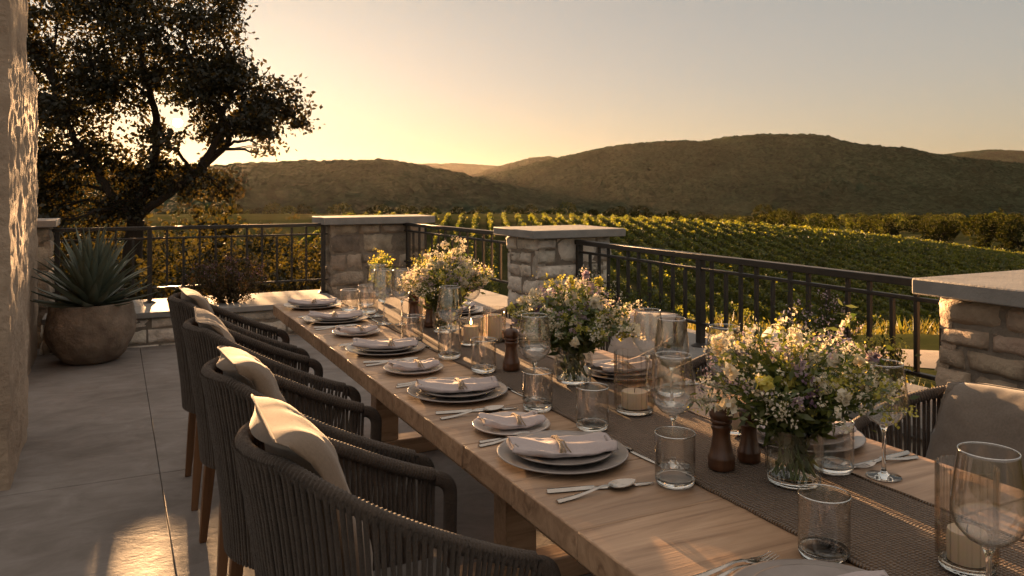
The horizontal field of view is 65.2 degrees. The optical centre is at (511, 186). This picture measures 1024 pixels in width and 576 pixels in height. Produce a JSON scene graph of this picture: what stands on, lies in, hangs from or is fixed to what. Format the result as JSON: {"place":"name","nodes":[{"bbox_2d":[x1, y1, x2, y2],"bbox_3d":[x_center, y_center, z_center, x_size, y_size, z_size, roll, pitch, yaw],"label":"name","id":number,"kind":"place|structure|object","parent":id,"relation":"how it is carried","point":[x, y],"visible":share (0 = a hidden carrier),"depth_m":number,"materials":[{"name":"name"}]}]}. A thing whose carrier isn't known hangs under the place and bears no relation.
{"place":"outdoors","nodes":[
{"label":"outdoors","id":0,"kind":"place"},
{"bbox_2d":[0,0,28,490],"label":"stone pier","id":1,"kind":"structure","parent":0,"point":[14,263],"depth_m":3.85,"materials":[{"name":"stone"}]},
{"bbox_2d":[26,66,38,374],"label":"stone pier","id":2,"kind":"structure","parent":0,"point":[32,206],"depth_m":6.26,"materials":[{"name":"stone"}]},
{"bbox_2d":[0,334,593,575],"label":"terrace floor","id":3,"kind":"structure","parent":0,"point":[101,485],"depth_m":3.79,"materials":[{"name":"stone"}]},
{"bbox_2d":[37,218,59,348],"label":"stone pillar","id":4,"kind":"structure","parent":3,"relation":"on","point":[46,234],"depth_m":6.92,"materials":[{"name":"stone"}]},
{"bbox_2d":[43,297,135,364],"bbox_3d":[-3.384,1.163,6.439,0.663,0.474,0.658,0,0,0],"label":"stone pot","id":5,"kind":"object","parent":3,"relation":"on","point":[93,335],"visible":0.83,"depth_m":6.19,"materials":[{"name":"stone"}]},
{"bbox_2d":[30,224,158,308],"bbox_3d":[-3.356,0.629,6.440,0.981,0.685,0.995,0,0,0],"label":"agave","id":6,"kind":"object","parent":5,"relation":"in","point":[96,280],"visible":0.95,"depth_m":6.33,"materials":[{"name":"green plant"}]},
{"bbox_2d":[39,289,339,354],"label":"wall","id":7,"kind":"structure","parent":3,"relation":"on","point":[154,326],"depth_m":7.34,"materials":[{"name":"stone"}]},
{"bbox_2d":[52,223,327,302],"bbox_3d":[-3.032,0.735,7.762,2.510,0.720,0.110,0,0,-26],"label":"railing","id":8,"kind":"object","parent":7,"relation":"on","point":[149,238],"visible":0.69,"depth_m":7.75,"materials":[{"name":"black metal"}]},
{"bbox_2d":[180,251,268,302],"bbox_3d":[-2.709,0.858,7.576,0.809,0.486,0.567,0,0,-26],"label":"red shrub","id":9,"kind":"object","parent":7,"relation":"on","point":[233,291],"visible":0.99,"depth_m":7.52,"materials":[{"name":"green plant"}]},
{"bbox_2d":[167,292,309,510],"bbox_3d":[-1.299,0.949,3.755,0.591,0.903,0.567,0,0,-25],"label":"dining chair","id":10,"kind":"object","parent":3,"relation":"on","point":[181,311],"visible":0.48,"depth_m":3.58,"materials":[{"name":"fabric"}]},
{"bbox_2d":[181,317,360,575],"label":"dining chair","id":11,"kind":"object","parent":3,"relation":"on","point":[199,345],"visible":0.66,"depth_m":2.88,"materials":[{"name":"fabric"}]},
{"bbox_2d":[194,307,235,355],"bbox_3d":[-1.085,0.676,2.979,0.178,0.441,0.355,-22,12,-20],"label":"throw pillow","id":12,"kind":"object","parent":11,"relation":"on","point":[208,320],"visible":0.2,"depth_m":2.91,"materials":[{"name":"fabric"}]},
{"bbox_2d":[199,356,434,575],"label":"dining chair","id":13,"kind":"object","parent":3,"relation":"on","point":[222,393],"visible":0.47,"depth_m":2.14,"materials":[{"name":"fabric"}]},
{"bbox_2d":[216,345,286,424],"bbox_3d":[-0.726,0.671,2.257,0.194,0.441,0.354,-20,8,-27],"label":"throw pillow","id":14,"kind":"object","parent":13,"relation":"on","point":[249,370],"visible":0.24,"depth_m":2.14,"materials":[{"name":"fabric"}]},
{"bbox_2d":[312,214,434,299],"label":"stone pillar","id":15,"kind":"structure","parent":3,"relation":"on","point":[352,241],"depth_m":8.41,"materials":[{"name":"stone"}]},
{"bbox_2d":[232,420,560,575],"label":"dining chair","id":16,"kind":"object","parent":3,"relation":"on","point":[268,481],"visible":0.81,"depth_m":1.49,"materials":[{"name":"fabric"}]},
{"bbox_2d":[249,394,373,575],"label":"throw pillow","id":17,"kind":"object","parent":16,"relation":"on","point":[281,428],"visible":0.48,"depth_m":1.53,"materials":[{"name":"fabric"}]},
{"bbox_2d":[420,286,507,316],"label":"wall","id":18,"kind":"structure","parent":3,"relation":"on","point":[489,301],"depth_m":7.39,"materials":[{"name":"stone"}]},
{"bbox_2d":[403,222,508,283],"bbox_3d":[-0.526,0.710,7.528,0.110,0.660,2.495,0,0,-30],"label":"railing","id":19,"kind":"object","parent":18,"relation":"on","point":[408,230],"visible":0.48,"depth_m":7.59,"materials":[{"name":"black metal"}]},
{"bbox_2d":[494,225,625,318],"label":"stone pillar","id":20,"kind":"structure","parent":3,"relation":"on","point":[549,250],"depth_m":6.03,"materials":[{"name":"stone"}]},
{"bbox_2d":[595,309,687,369],"bbox_3d":[0.492,0.991,3.573,0.591,0.818,0.567,0,0,-30],"label":"dining chair","id":21,"kind":"object","parent":3,"relation":"on","point":[675,341],"visible":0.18,"depth_m":3.41,"materials":[{"name":"fabric"}]},
{"bbox_2d":[608,311,677,358],"bbox_3d":[0.588,0.742,3.668,0.140,0.357,0.354,31,-22,-31],"label":"throw pillow","id":22,"kind":"object","parent":21,"relation":"on","point":[626,347],"visible":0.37,"depth_m":3.61,"materials":[{"name":"white fabric"}]},
{"bbox_2d":[273,296,1023,575],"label":"dining table","id":23,"kind":"object","parent":3,"relation":"on","point":[655,528],"visible":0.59,"depth_m":1.75,"materials":[{"name":"brown wood"}]},
{"bbox_2d":[345,341,425,355],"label":"dinner plate","id":24,"kind":"object","parent":23,"relation":"on","point":[418,347],"visible":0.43,"depth_m":3.11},
{"bbox_2d":[356,339,414,352],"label":"salad plate","id":25,"kind":"object","parent":24,"relation":"on","point":[390,350],"visible":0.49,"depth_m":3.12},
{"bbox_2d":[351,337,417,348],"bbox_3d":[-0.503,0.621,3.175,0.258,0.035,0.124,0,0,-7],"label":"napkin","id":26,"kind":"object","parent":25,"relation":"on","point":[389,344],"visible":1,"depth_m":3.15,"materials":[{"name":"fabric"}]},
{"bbox_2d":[407,377,507,402],"bbox_3d":[-0.170,0.641,2.511,0.316,0.018,0.316,0,0,11],"label":"dinner plate","id":27,"kind":"object","parent":23,"relation":"on","point":[415,392],"visible":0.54,"depth_m":2.45,"materials":[{"name":"ceramic"}]},
{"bbox_2d":[419,377,495,397],"bbox_3d":[-0.170,0.635,2.515,0.244,0.018,0.244,0,0,11],"label":"salad plate","id":28,"kind":"object","parent":27,"relation":"on","point":[463,394],"visible":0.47,"depth_m":2.46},
{"bbox_2d":[415,376,499,392],"bbox_3d":[-0.173,0.620,2.511,0.258,0.034,0.125,0,0,-12],"label":"napkin","id":29,"kind":"object","parent":28,"relation":"on","point":[457,385],"visible":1,"depth_m":2.48,"materials":[{"name":"fabric"}]},
{"bbox_2d":[472,411,549,435],"bbox_3d":[-0.002,0.641,2.149,0.210,0.018,0.210,0,0,0],"label":"side plate","id":30,"kind":"object","parent":23,"relation":"on","point":[477,423],"visible":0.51,"depth_m":2.12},
{"bbox_2d":[477,410,545,429],"bbox_3d":[-0.001,0.626,2.144,0.173,0.033,0.100,0,0,-14],"label":"napkin","id":31,"kind":"object","parent":30,"relation":"on","point":[527,420],"visible":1,"depth_m":2.13,"materials":[{"name":"fabric"}]},
{"bbox_2d":[497,430,628,473],"bbox_3d":[0.122,0.641,1.923,0.316,0.018,0.316,0,0,31],"label":"dinner plate","id":32,"kind":"object","parent":23,"relation":"on","point":[506,454],"visible":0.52,"depth_m":1.86,"materials":[{"name":"ceramic"}]},
{"bbox_2d":[515,432,612,465],"bbox_3d":[0.122,0.635,1.928,0.244,0.018,0.244,0,0,31],"label":"salad plate","id":33,"kind":"object","parent":32,"relation":"on","point":[571,461],"visible":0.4,"depth_m":1.87,"materials":[{"name":"ceramic"}]},
{"bbox_2d":[506,432,618,457],"bbox_3d":[0.119,0.620,1.924,0.258,0.034,0.123,0,0,-9],"label":"napkin","id":34,"kind":"object","parent":33,"relation":"on","point":[589,444],"visible":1,"depth_m":1.90,"materials":[{"name":"fabric"}]},
{"bbox_2d":[581,359,668,380],"bbox_3d":[0.387,0.641,2.783,0.316,0.018,0.316,0,0,0],"label":"dinner plate","id":35,"kind":"object","parent":23,"relation":"on","point":[663,370],"visible":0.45,"depth_m":2.72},
{"bbox_2d":[589,359,658,376],"bbox_3d":[0.387,0.635,2.783,0.244,0.018,0.244,0,0,0],"label":"salad plate","id":36,"kind":"object","parent":35,"relation":"on","point":[637,373],"visible":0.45,"depth_m":2.74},
{"bbox_2d":[585,356,661,372],"bbox_3d":[0.387,0.620,2.783,0.258,0.034,0.123,0,0,-29],"label":"napkin","id":37,"kind":"object","parent":36,"relation":"on","point":[638,363],"visible":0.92,"depth_m":2.76,"materials":[{"name":"fabric"}]},
{"bbox_2d":[654,426,695,489],"bbox_3d":[0.356,0.593,1.750,0.089,0.113,0.089,0,0,-34],"label":"tumbler","id":38,"kind":"object","parent":23,"relation":"on","point":[676,479],"visible":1,"depth_m":1.74,"materials":[{"name":"clear glass"}]},
{"bbox_2d":[342,297,1023,575],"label":"table runner","id":39,"kind":"object","parent":23,"relation":"on","point":[891,531],"visible":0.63,"depth_m":1.72,"materials":[{"name":"fabric"}]},
{"bbox_2d":[432,306,457,333],"bbox_3d":[-0.296,0.582,3.538,0.112,0.119,0.112,0,0,0],"label":"glass vase","id":40,"kind":"object","parent":39,"relation":"on","point":[444,331],"visible":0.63,"depth_m":3.52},
{"bbox_2d":[390,235,498,329],"bbox_3d":[-0.290,0.417,3.519,0.487,0.419,0.541,0,0,-26],"label":"flower bouquet","id":41,"kind":"object","parent":40,"relation":"in","point":[451,268],"visible":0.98,"depth_m":3.46,"materials":[{"name":"white plant"}]},
{"bbox_2d":[483,307,504,341],"bbox_3d":[-0.073,0.572,3.336,0.097,0.139,0.096,0,0,0],"label":"candle holder","id":42,"kind":"object","parent":39,"relation":"on","point":[492,325],"visible":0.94,"depth_m":3.31,"materials":[{"name":"clear glass"}]},
{"bbox_2d":[503,324,519,370],"bbox_3d":[-0.003,0.562,2.813,0.061,0.159,0.061,0,0,-31],"label":"pepper mill","id":43,"kind":"object","parent":39,"relation":"on","point":[511,361],"visible":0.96,"depth_m":2.79,"materials":[{"name":"brown wood"}]},
{"bbox_2d":[554,345,592,384],"bbox_3d":[0.203,0.579,2.636,0.126,0.124,0.126,0,0,0],"label":"glass vase","id":44,"kind":"object","parent":39,"relation":"on","point":[570,381],"visible":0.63,"depth_m":2.62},
{"bbox_2d":[496,268,648,379],"bbox_3d":[0.227,0.450,2.627,0.460,0.349,0.514,0,0,-26],"label":"flower bouquet","id":45,"kind":"object","parent":44,"relation":"in","point":[580,325],"visible":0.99,"depth_m":2.59,"materials":[{"name":"white plant"}]},
{"bbox_2d":[575,382,608,431],"bbox_3d":[0.213,0.586,2.127,0.089,0.113,0.089,0,0,-12],"label":"tumbler","id":46,"kind":"object","parent":39,"relation":"on","point":[590,424],"visible":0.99,"depth_m":2.12,"materials":[{"name":"clear glass"}]},
{"bbox_2d":[614,350,653,415],"bbox_3d":[0.350,0.557,2.284,0.118,0.169,0.116,0,0,0],"label":"candle holder","id":47,"kind":"object","parent":39,"relation":"on","point":[634,401],"visible":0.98,"depth_m":2.26,"materials":[{"name":"clear glass"}]},
{"bbox_2d":[651,351,695,469],"bbox_3d":[0.372,0.514,1.846,0.102,0.255,0.102,0,0,-22],"label":"wine glass","id":48,"kind":"object","parent":39,"relation":"on","point":[673,462],"visible":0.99,"depth_m":1.84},
{"bbox_2d":[708,403,734,471],"bbox_3d":[0.479,0.562,1.829,0.061,0.159,0.061,0,0,-39],"label":"pepper mill","id":49,"kind":"object","parent":39,"relation":"on","point":[721,456],"visible":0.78,"depth_m":1.81,"materials":[{"name":"brown wood"}]},
{"bbox_2d":[737,406,760,463],"bbox_3d":[0.557,0.572,1.879,0.054,0.140,0.054,0,0,2],"label":"pepper mill","id":50,"kind":"object","parent":39,"relation":"on","point":[748,450],"visible":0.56,"depth_m":1.86,"materials":[{"name":"brown wood"}]},
{"bbox_2d":[765,427,823,489],"bbox_3d":[0.614,0.579,1.740,0.122,0.124,0.122,0,0,0],"label":"glass vase","id":51,"kind":"object","parent":39,"relation":"on","point":[779,479],"visible":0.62,"depth_m":1.71,"materials":[{"name":"glass"}]},
{"bbox_2d":[673,299,919,481],"bbox_3d":[0.613,0.432,1.743,0.499,0.392,0.442,0,0,23],"label":"flower bouquet","id":52,"kind":"object","parent":51,"relation":"in","point":[793,392],"visible":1,"depth_m":1.69,"materials":[{"name":"white plant"}]},
{"bbox_2d":[813,417,854,475],"bbox_3d":[0.729,0.586,1.814,0.089,0.113,0.089,0,0,10],"label":"tumbler","id":53,"kind":"object","parent":39,"relation":"on","point":[836,466],"visible":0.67,"depth_m":1.80,"materials":[{"name":"clear glass"}]},
{"bbox_2d":[934,455,998,575],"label":"candle holder","id":54,"kind":"object","parent":39,"relation":"on","point":[962,555],"visible":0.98,"depth_m":1.33,"materials":[{"name":"clear glass"}]},
{"bbox_2d":[949,442,1023,575],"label":"wine glass","id":55,"kind":"object","parent":39,"relation":"on","point":[989,549],"visible":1,"depth_m":1.17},
{"bbox_3d":[-0.728,0.587,4.474,0.045,0.109,0.045,0,0,0],"label":"glass vase","id":56,"kind":"object","parent":39,"relation":"on","visible":0},
{"bbox_2d":[368,247,398,298],"bbox_3d":[-0.737,0.480,4.460,0.164,0.292,0.170,0,0,15],"label":"flower bouquet","id":57,"kind":"object","parent":56,"relation":"in","point":[381,278],"visible":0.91,"depth_m":4.46,"materials":[{"name":"yellow plant"}]},
{"bbox_2d":[731,559,866,575],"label":"dinner plate","id":58,"kind":"object","parent":23,"relation":"on","point":[752,569],"visible":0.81,"depth_m":1.34,"materials":[{"name":"ceramic"}]},
{"bbox_2d":[754,564,851,575],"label":"salad plate","id":59,"kind":"object","parent":58,"relation":"on","point":[801,570],"visible":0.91,"depth_m":1.31,"materials":[{"name":"ceramic"}]},
{"bbox_2d":[740,430,865,452],"bbox_3d":[0.743,0.641,2.067,0.316,0.018,0.316,0,0,0],"label":"dinner plate","id":60,"kind":"object","parent":23,"relation":"on","point":[858,442],"visible":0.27,"depth_m":1.98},
{"bbox_2d":[797,484,851,563],"bbox_3d":[0.547,0.593,1.402,0.089,0.113,0.089,0,0,-34],"label":"tumbler","id":61,"kind":"object","parent":23,"relation":"on","point":[823,549],"visible":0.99,"depth_m":1.40,"materials":[{"name":"clear glass"}]},
{"bbox_2d":[860,359,908,481],"bbox_3d":[0.834,0.521,1.794,0.102,0.255,0.102,0,0,32],"label":"wine glass","id":62,"kind":"object","parent":23,"relation":"on","point":[883,474],"visible":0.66,"depth_m":1.79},
{"bbox_2d":[669,340,755,383],"bbox_3d":[0.840,0.991,2.874,0.591,0.818,0.567,0,0,-24],"label":"dining chair","id":63,"kind":"object","parent":3,"relation":"on","point":[687,367],"visible":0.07,"depth_m":3.10,"materials":[{"name":"brown wicker"}]},
{"bbox_2d":[599,328,936,456],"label":"wall","id":64,"kind":"structure","parent":3,"relation":"on","point":[695,352],"depth_m":3.81,"materials":[{"name":"stone"}]},
{"bbox_2d":[614,286,691,314],"bbox_3d":[0.858,0.786,5.041,0.601,0.339,0.302,0,0,-26],"label":"flowering shrub","id":65,"kind":"object","parent":64,"relation":"on","point":[657,304],"visible":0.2,"depth_m":5.01,"materials":[{"name":"green plant"}]},
{"bbox_2d":[575,240,941,380],"bbox_3d":[1.192,0.675,4.643,0.110,0.550,3.185,0,0,-26],"label":"railing","id":66,"kind":"object","parent":64,"relation":"on","point":[847,275],"visible":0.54,"depth_m":4.46,"materials":[{"name":"black metal"}]},
{"bbox_2d":[770,289,874,377],"bbox_3d":[1.472,0.721,3.873,0.624,0.464,0.358,0,0,-26],"label":"flowering shrub","id":67,"kind":"object","parent":64,"relation":"on","point":[824,320],"visible":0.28,"depth_m":3.83,"materials":[{"name":"green plant"}]},
{"bbox_2d":[844,332,920,405],"bbox_3d":[1.609,0.790,3.501,0.338,0.329,0.286,0,0,10],"label":"flowering shrub","id":68,"kind":"object","parent":64,"relation":"on","point":[890,372],"visible":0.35,"depth_m":3.48,"materials":[{"name":"green plant"}]},
{"bbox_2d":[850,385,946,456],"bbox_3d":[1.178,0.991,2.127,0.591,0.818,0.567,0,0,-29],"label":"dining chair","id":69,"kind":"object","parent":3,"relation":"on","point":[862,423],"visible":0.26,"depth_m":2.37,"materials":[{"name":"fabric"}]},
{"bbox_2d":[925,382,1023,489],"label":"throw pillow","id":70,"kind":"object","parent":69,"relation":"on","point":[977,412],"visible":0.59,"depth_m":2.20,"materials":[{"name":"grey fabric"}]},
{"bbox_2d":[912,270,1023,399],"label":"stone pillar","id":71,"kind":"structure","parent":3,"relation":"on","point":[981,315],"depth_m":2.93,"materials":[{"name":"stone"}]},
{"bbox_2d":[177,163,496,175],"bbox_3d":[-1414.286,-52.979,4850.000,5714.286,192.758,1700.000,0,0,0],"label":"distant ridge","id":72,"kind":"structure","parent":0,"point":[470,169],"depth_m":4668.31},
{"bbox_2d":[38,158,730,220],"bbox_3d":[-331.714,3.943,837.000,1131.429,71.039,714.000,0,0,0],"label":"hill","id":73,"kind":"structure","parent":0,"point":[361,186],"depth_m":681.73,"materials":[{"name":"plant"}]},
{"bbox_2d":[28,0,1023,165],"label":"sky","id":74,"kind":"structure","parent":0,"point":[480,82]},
{"bbox_2d":[53,214,1023,387],"bbox_3d":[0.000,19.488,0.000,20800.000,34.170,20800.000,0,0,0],"label":"ground","id":75,"kind":"structure","parent":0,"point":[929,341],"depth_m":150.96,"materials":[{"name":"plant"}]},
{"bbox_2d":[122,245,208,299],"bbox_3d":[-5.786,1.865,13.386,1.184,1.720,1.375,0,0,43],"label":"sapling","id":76,"kind":"object","parent":75,"relation":"on","point":[162,278],"visible":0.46,"depth_m":13.39,"materials":[{"name":"green plant"}]},
{"bbox_2d":[26,0,325,299],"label":"oak tree","id":77,"kind":"object","parent":75,"relation":"on","point":[249,116],"visible":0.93,"depth_m":16.40,"materials":[{"name":"green plant"}]},
{"bbox_2d":[122,206,234,273],"bbox_3d":[-12.970,3.787,32.764,4.665,7.154,4.675,0,0,0],"label":"dark tree","id":78,"kind":"object","parent":75,"relation":"on","point":[172,241],"visible":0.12,"depth_m":31.90,"materials":[{"name":"green plant"}]},
{"bbox_2d":[173,203,254,290],"bbox_3d":[-7.745,2.357,20.811,2.099,3.889,2.841,0,0,-31],"label":"bushy tree","id":79,"kind":"object","parent":75,"relation":"on","point":[223,232],"visible":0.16,"depth_m":21.14,"materials":[{"name":"green plant"}]},
{"bbox_2d":[220,212,299,290],"bbox_3d":[-10.899,4.616,35.057,5.146,7.008,3.441,0,0,36],"label":"dark tree","id":80,"kind":"object","parent":75,"relation":"on","point":[287,246],"visible":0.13,"depth_m":34.90,"materials":[{"name":"green plant"}]},
{"bbox_2d":[234,237,317,292],"bbox_3d":[-4.415,1.821,14.455,1.671,1.892,1.232,0,0,0],"label":"sapling","id":81,"kind":"object","parent":75,"relation":"on","point":[282,276],"visible":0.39,"depth_m":14.43,"materials":[{"name":"green plant"}]},
{"bbox_2d":[268,246,320,290],"bbox_3d":[-4.048,2.001,15.645,1.474,1.821,1.087,0,0,10],"label":"sapling","id":82,"kind":"object","parent":75,"relation":"on","point":[309,285],"visible":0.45,"depth_m":15.47,"materials":[{"name":"green plant"}]},
{"bbox_2d":[486,212,501,293],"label":"vine row","id":83,"kind":"object","parent":75,"relation":"on","point":[493,285],"visible":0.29,"depth_m":114.00,"materials":[{"name":"green plant"}]},
{"bbox_2d":[69,201,1023,239],"bbox_3d":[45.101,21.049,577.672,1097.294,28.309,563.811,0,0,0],"label":"woods","id":84,"kind":"object","parent":75,"relation":"on","point":[873,223],"visible":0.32,"depth_m":442.33,"materials":[{"name":"plant"}]},
{"bbox_2d":[567,213,695,324],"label":"vine row","id":85,"kind":"object","parent":75,"relation":"on","point":[576,219],"visible":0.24,"depth_m":100.85,"materials":[{"name":"green plant"}]},
{"bbox_2d":[583,213,728,324],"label":"vine row","id":86,"kind":"object","parent":75,"relation":"on","point":[592,221],"visible":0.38,"depth_m":100.13,"materials":[{"name":"green plant"}]},
{"bbox_2d":[597,215,766,329],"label":"vine row","id":87,"kind":"object","parent":75,"relation":"on","point":[718,298],"visible":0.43,"depth_m":101.27,"materials":[{"name":"green plant"}]},
{"bbox_2d":[610,214,802,326],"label":"vine row","id":88,"kind":"object","parent":75,"relation":"on","point":[656,242],"visible":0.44,"depth_m":103.44,"materials":[{"name":"green plant"}]},
{"bbox_2d":[623,214,851,331],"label":"vine row","id":89,"kind":"object","parent":75,"relation":"on","point":[764,298],"visible":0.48,"depth_m":107.56,"materials":[{"name":"green plant"}]},
{"bbox_2d":[637,215,884,334],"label":"vine row","id":90,"kind":"object","parent":75,"relation":"on","point":[688,242],"visible":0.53,"depth_m":111.38,"materials":[{"name":"green plant"}]},
{"bbox_2d":[652,215,912,331],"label":"vine row","id":91,"kind":"object","parent":75,"relation":"on","point":[800,290],"visible":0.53,"depth_m":107.21,"materials":[{"name":"green plant"}]},
{"bbox_2d":[665,216,932,331],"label":"vine row","id":92,"kind":"object","parent":75,"relation":"on","point":[740,251],"visible":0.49,"depth_m":114.60,"materials":[{"name":"green plant"}]},
{"bbox_2d":[679,216,938,328],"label":"vine row","id":93,"kind":"object","parent":75,"relation":"on","point":[880,304],"visible":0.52,"depth_m":110.42,"materials":[{"name":"green plant"}]},
{"bbox_2d":[687,310,938,387],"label":"grass","id":94,"kind":"structure","parent":75,"relation":"on","point":[924,329],"depth_m":16.22,"materials":[{"name":"plant"}]},
{"bbox_2d":[692,217,938,324],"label":"vine row","id":95,"kind":"object","parent":75,"relation":"on","point":[906,304],"visible":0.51,"depth_m":121.02,"materials":[{"name":"green plant"}]},
{"bbox_2d":[705,218,938,313],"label":"vine row","id":96,"kind":"object","parent":75,"relation":"on","point":[808,258],"visible":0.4,"depth_m":123.68,"materials":[{"name":"green plant"}]},
{"bbox_2d":[720,219,938,304],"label":"vine row","id":97,"kind":"object","parent":75,"relation":"on","point":[828,259],"visible":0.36,"depth_m":130.63,"materials":[{"name":"green plant"}]},
{"bbox_2d":[747,221,919,277],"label":"vine row","id":98,"kind":"object","parent":75,"relation":"on","point":[847,254],"visible":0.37,"depth_m":131.64,"materials":[{"name":"green plant"}]},
{"bbox_2d":[734,220,937,297],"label":"vine row","id":99,"kind":"object","parent":75,"relation":"on","point":[871,268],"visible":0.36,"depth_m":134.13,"materials":[{"name":"green plant"}]},
{"bbox_2d":[760,221,935,276],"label":"vine row","id":100,"kind":"object","parent":75,"relation":"on","point":[882,260],"visible":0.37,"depth_m":134.96,"materials":[{"name":"green plant"}]},
{"bbox_2d":[775,223,951,275],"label":"vine row","id":101,"kind":"object","parent":75,"relation":"on","point":[879,254],"visible":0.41,"depth_m":135.69,"materials":[{"name":"green plant"}]},
{"bbox_2d":[788,224,958,275],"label":"vine row","id":102,"kind":"object","parent":75,"relation":"on","point":[924,264],"visible":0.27,"depth_m":136.76,"materials":[{"name":"green plant"}]},
{"bbox_2d":[802,225,973,273],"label":"vine row","id":103,"kind":"object","parent":75,"relation":"on","point":[913,256],"visible":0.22,"depth_m":140.04,"materials":[{"name":"green plant"}]},
{"bbox_2d":[816,227,984,273],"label":"vine row","id":104,"kind":"object","parent":75,"relation":"on","point":[935,259],"visible":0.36,"depth_m":141.15,"materials":[{"name":"green plant"}]},
{"bbox_2d":[830,228,996,272],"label":"vine row","id":105,"kind":"object","parent":75,"relation":"on","point":[931,254],"visible":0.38,"depth_m":142.22,"materials":[{"name":"green plant"}]},
{"bbox_2d":[921,218,958,242],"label":"round tree","id":106,"kind":"object","parent":75,"relation":"on","point":[939,229],"visible":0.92,"depth_m":259.62,"materials":[{"name":"green plant"}]},
{"bbox_2d":[961,207,1012,247],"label":"round tree","id":107,"kind":"object","parent":75,"relation":"on","point":[982,225],"visible":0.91,"depth_m":215.05,"materials":[{"name":"green plant"}]},
{"bbox_2d":[989,213,1023,252],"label":"round tree","id":108,"kind":"object","parent":75,"relation":"on","point":[1011,242],"visible":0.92,"depth_m":205.27,"materials":[{"name":"green plant"}]},
{"bbox_2d":[478,133,1023,218],"bbox_3d":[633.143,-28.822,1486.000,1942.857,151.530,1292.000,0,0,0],"label":"broad hill","id":109,"kind":"structure","parent":0,"point":[800,173],"depth_m":1079.57,"materials":[{"name":"plant"}]},
{"bbox_2d":[705,331,938,368],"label":"path","id":110,"kind":"structure","parent":0,"point":[929,358],"depth_m":11.96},
{"bbox_2d":[947,149,1023,162],"bbox_3d":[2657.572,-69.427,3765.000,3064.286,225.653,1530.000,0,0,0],"label":"pale ridge","id":111,"kind":"structure","parent":0,"point":[1016,156],"depth_m":3678.54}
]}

